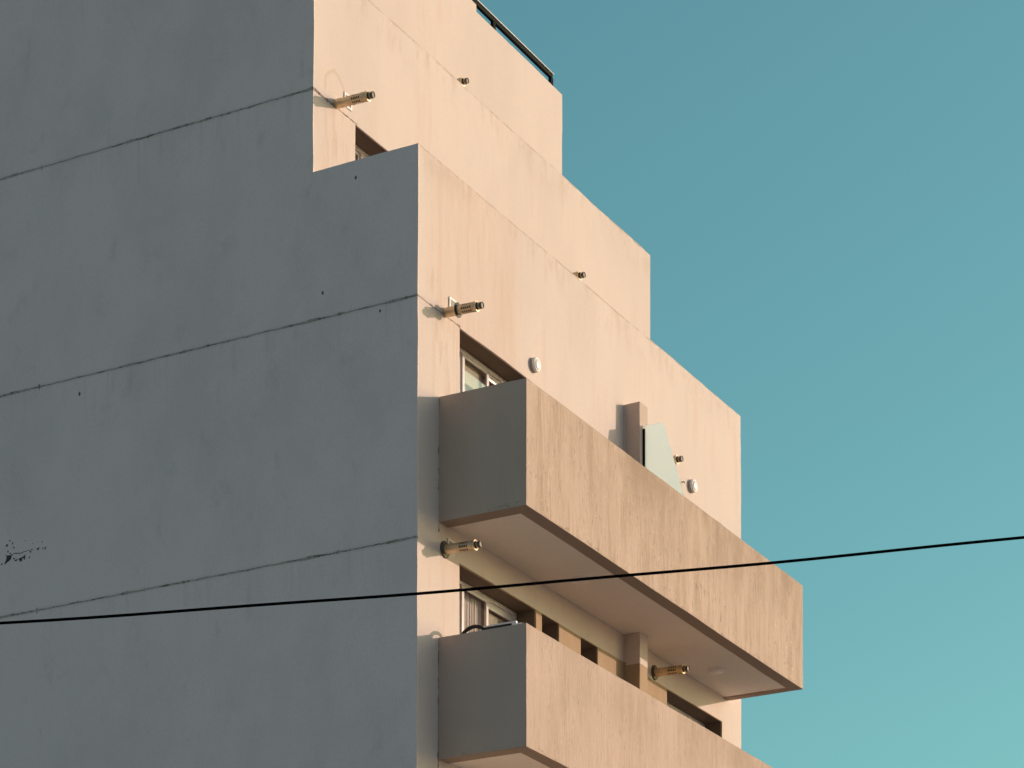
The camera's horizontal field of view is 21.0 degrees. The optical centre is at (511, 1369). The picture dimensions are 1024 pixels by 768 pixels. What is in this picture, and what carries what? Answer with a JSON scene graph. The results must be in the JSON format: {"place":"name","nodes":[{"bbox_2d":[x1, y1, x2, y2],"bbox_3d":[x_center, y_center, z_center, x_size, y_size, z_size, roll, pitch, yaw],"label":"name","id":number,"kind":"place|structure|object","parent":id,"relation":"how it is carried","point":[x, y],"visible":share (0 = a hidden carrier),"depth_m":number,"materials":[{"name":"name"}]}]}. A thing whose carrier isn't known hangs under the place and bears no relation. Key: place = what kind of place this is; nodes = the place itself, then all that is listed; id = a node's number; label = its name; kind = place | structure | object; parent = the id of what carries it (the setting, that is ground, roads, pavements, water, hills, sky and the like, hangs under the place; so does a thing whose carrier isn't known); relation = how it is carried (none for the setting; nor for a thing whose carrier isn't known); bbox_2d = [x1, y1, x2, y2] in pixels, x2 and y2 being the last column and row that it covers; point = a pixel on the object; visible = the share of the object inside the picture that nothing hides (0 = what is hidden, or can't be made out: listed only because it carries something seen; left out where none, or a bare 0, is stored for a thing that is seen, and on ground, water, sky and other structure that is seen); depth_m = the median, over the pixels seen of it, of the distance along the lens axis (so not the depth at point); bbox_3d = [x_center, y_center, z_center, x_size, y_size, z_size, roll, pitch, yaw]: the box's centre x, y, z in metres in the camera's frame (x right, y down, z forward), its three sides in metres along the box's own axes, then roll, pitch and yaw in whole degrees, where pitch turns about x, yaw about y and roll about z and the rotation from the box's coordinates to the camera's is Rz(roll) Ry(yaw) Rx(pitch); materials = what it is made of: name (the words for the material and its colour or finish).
{"place":"outdoors","nodes":[
{"label":"outdoors","id":0,"kind":"place"},
{"bbox_2d":[0,536,1023,624],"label":"overhead cable","id":1,"kind":"object","parent":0,"point":[514,585],"visible":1,"depth_m":16.23,"materials":[{"name":"black rubber"}]},
{"bbox_2d":[477,0,1023,767],"label":"sky","id":2,"kind":"structure","parent":0,"point":[824,199],"materials":[{"name":"blue"}]},
{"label":"road","id":3,"kind":"structure","parent":0,"visible":0},
{"bbox_2d":[0,0,802,767],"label":"apartment building","id":4,"kind":"structure","parent":3,"relation":"on","point":[242,260],"depth_m":33.41,"materials":[{"name":"beige paint"}]},
{"bbox_2d":[344,91,351,110],"bbox_3d":[-1.977,-15.293,33.246,0.014,0.170,0.170,-1,-3,29],"label":"vent grille","id":5,"kind":"object","parent":4,"relation":"attached to","point":[348,107],"visible":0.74,"depth_m":33.24,"materials":[{"name":"plastic"}]},
{"bbox_2d":[334,90,374,108],"bbox_3d":[-1.882,-15.157,32.901,0.546,0.128,0.128,0,-2,29],"label":"flue pipe","id":6,"kind":"object","parent":4,"relation":"attached to","point":[354,99],"visible":1,"depth_m":32.86,"materials":[{"name":"metal"}]},
{"bbox_2d":[355,144,369,159],"bbox_3d":[-1.692,-13.997,34.341,0.070,2.088,1.921,-1,-3,29],"label":"window","id":7,"kind":"structure","parent":4,"relation":"in","point":[360,154],"depth_m":34.02,"materials":[{"name":"white metal"}]},
{"bbox_2d":[447,538,454,556],"bbox_3d":[-0.713,-9.630,32.285,0.014,0.170,0.170,-1,-3,29],"label":"vent grille","id":8,"kind":"object","parent":4,"relation":"attached to","point":[449,541],"visible":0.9,"depth_m":32.27,"materials":[{"name":"plastic"}]},
{"bbox_2d":[449,296,456,306],"bbox_3d":[-0.696,-12.516,32.446,0.014,0.170,0.170,-1,-3,29],"label":"vent grille","id":9,"kind":"object","parent":4,"relation":"attached to","point":[452,301],"visible":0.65,"depth_m":32.42,"materials":[{"name":"plastic"}]},
{"bbox_2d":[440,539,482,558],"bbox_3d":[-0.581,-9.560,32.044,0.514,0.200,0.200,0,-2,29],"label":"flue pipe","id":10,"kind":"object","parent":4,"relation":"attached to","point":[446,549],"visible":1,"depth_m":32.02,"materials":[{"name":"metal"}]},
{"bbox_2d":[457,77,468,85],"bbox_3d":[-0.834,-17.721,38.024,0.520,0.128,0.128,0,-2,29],"label":"flue pipe","id":11,"kind":"object","parent":4,"relation":"attached to","point":[463,81],"visible":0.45,"depth_m":37.90,"materials":[{"name":"metal"}]},
{"bbox_2d":[443,300,483,317],"bbox_3d":[-0.569,-12.382,32.185,0.522,0.174,0.174,0,-2,29],"label":"flue pipe","id":12,"kind":"object","parent":4,"relation":"attached to","point":[457,309],"visible":1,"depth_m":32.15,"materials":[{"name":"metal"}]},
{"bbox_2d":[464,591,480,632],"bbox_3d":[-0.551,-8.396,33.281,0.031,2.000,0.736,-1,-3,29],"label":"curtain","id":13,"kind":"object","parent":4,"relation":"hanging from","point":[472,610],"visible":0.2,"depth_m":33.43,"materials":[{"name":"fabric"}]},
{"bbox_2d":[465,359,481,388],"bbox_3d":[-0.617,-12.098,33.319,0.024,0.301,1.020,-1,-3,29],"label":"roller blind","id":14,"kind":"object","parent":4,"relation":"attached to","point":[473,376],"visible":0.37,"depth_m":33.56,"materials":[{"name":"fabric"}]},
{"bbox_2d":[459,347,506,392],"bbox_3d":[-0.423,-11.228,33.521,0.070,2.082,1.900,-1,-3,29],"label":"window","id":15,"kind":"structure","parent":4,"relation":"in","point":[490,376],"depth_m":33.47,"materials":[{"name":"white metal"}]},
{"bbox_2d":[482,375,484,387],"bbox_3d":[-0.391,-11.206,33.762,0.028,2.020,0.311,-1,-3,29],"label":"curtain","id":16,"kind":"object","parent":4,"relation":"hanging from","point":[483,381],"visible":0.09,"depth_m":33.87,"materials":[{"name":"fabric"}]},
{"bbox_2d":[459,579,516,633],"bbox_3d":[-0.427,-8.389,33.384,0.070,2.097,1.900,-1,-3,29],"label":"window","id":17,"kind":"structure","parent":4,"relation":"in","point":[490,604],"depth_m":33.59,"materials":[{"name":"white metal"}]},
{"bbox_2d":[461,621,521,633],"bbox_3d":[-0.244,-8.062,31.918,0.864,1.202,0.054,-1,-3,27],"label":"balcony furniture","id":18,"kind":"object","parent":4,"relation":"attached to","point":[467,629],"visible":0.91,"depth_m":31.94,"materials":[{"name":"black metal"}]},
{"bbox_2d":[484,610,503,624],"bbox_3d":[-0.190,-8.662,33.954,0.024,1.221,0.640,-1,-3,29],"label":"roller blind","id":19,"kind":"object","parent":4,"relation":"attached to","point":[493,619],"visible":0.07,"depth_m":33.90,"materials":[{"name":"fabric"}]},
{"bbox_2d":[472,0,553,84],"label":"roof railing","id":20,"kind":"object","parent":4,"relation":"on","point":[513,38],"visible":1,"depth_m":40.32,"materials":[{"name":"metal"}]},
{"bbox_2d":[530,357,540,372],"bbox_3d":[0.299,-12.460,34.193,0.081,0.184,0.184,-1,-3,29],"label":"wall lamp","id":21,"kind":"object","parent":4,"relation":"attached to","point":[535,364],"visible":1,"depth_m":34.14,"materials":[{"name":"plastic"}]},
{"bbox_2d":[570,576,587,584],"bbox_3d":[0.832,-9.754,34.087,0.220,0.048,0.220,-1,-3,29],"label":"ceiling lamp","id":22,"kind":"object","parent":4,"relation":"attached to","point":[580,582],"visible":0.6,"depth_m":34.05,"materials":[{"name":"plastic"}]},
{"bbox_2d":[572,271,585,280],"bbox_3d":[0.764,-14.947,37.755,0.520,0.128,0.128,0,-2,29],"label":"flue pipe","id":23,"kind":"object","parent":4,"relation":"attached to","point":[579,275],"visible":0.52,"depth_m":37.63,"materials":[{"name":"metal"}]},
{"bbox_2d":[643,422,683,495],"bbox_3d":[2.061,-11.253,36.170,0.749,2.435,0.046,-1,-3,29],"label":"glass screen","id":24,"kind":"object","parent":4,"relation":"on","point":[658,460],"visible":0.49,"depth_m":36.27,"materials":[{"name":"glass"}]},
{"bbox_2d":[651,664,689,679],"bbox_3d":[2.129,-9.373,36.972,0.528,0.200,0.200,0,-2,29],"label":"flue pipe","id":25,"kind":"object","parent":4,"relation":"attached to","point":[656,672],"visible":1,"depth_m":36.95,"materials":[{"name":"metal"}]},
{"bbox_2d":[673,455,683,463],"bbox_3d":[2.050,-12.174,36.963,0.520,0.128,0.128,0,-2,29],"label":"flue pipe","id":26,"kind":"object","parent":4,"relation":"attached to","point":[678,459],"visible":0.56,"depth_m":36.84,"materials":[{"name":"metal"}]},
{"bbox_2d":[667,702,704,727],"bbox_3d":[2.276,-8.146,38.313,0.070,2.097,1.795,-1,-3,29],"label":"window","id":27,"kind":"structure","parent":4,"relation":"in","point":[671,706],"depth_m":38.59,"materials":[{"name":"white metal"}]},
{"bbox_2d":[688,479,697,492],"bbox_3d":[2.519,-12.256,38.239,0.081,0.184,0.184,-1,-3,29],"label":"wall lamp","id":28,"kind":"object","parent":4,"relation":"attached to","point":[693,486],"visible":1,"depth_m":38.19,"materials":[{"name":"plastic"}]},
{"bbox_2d":[708,667,723,673],"bbox_3d":[2.796,-9.573,37.772,0.220,0.048,0.220,-1,-3,29],"label":"ceiling lamp","id":29,"kind":"object","parent":4,"relation":"attached to","point":[715,670],"visible":1,"depth_m":37.71,"materials":[{"name":"plastic"}]}
]}

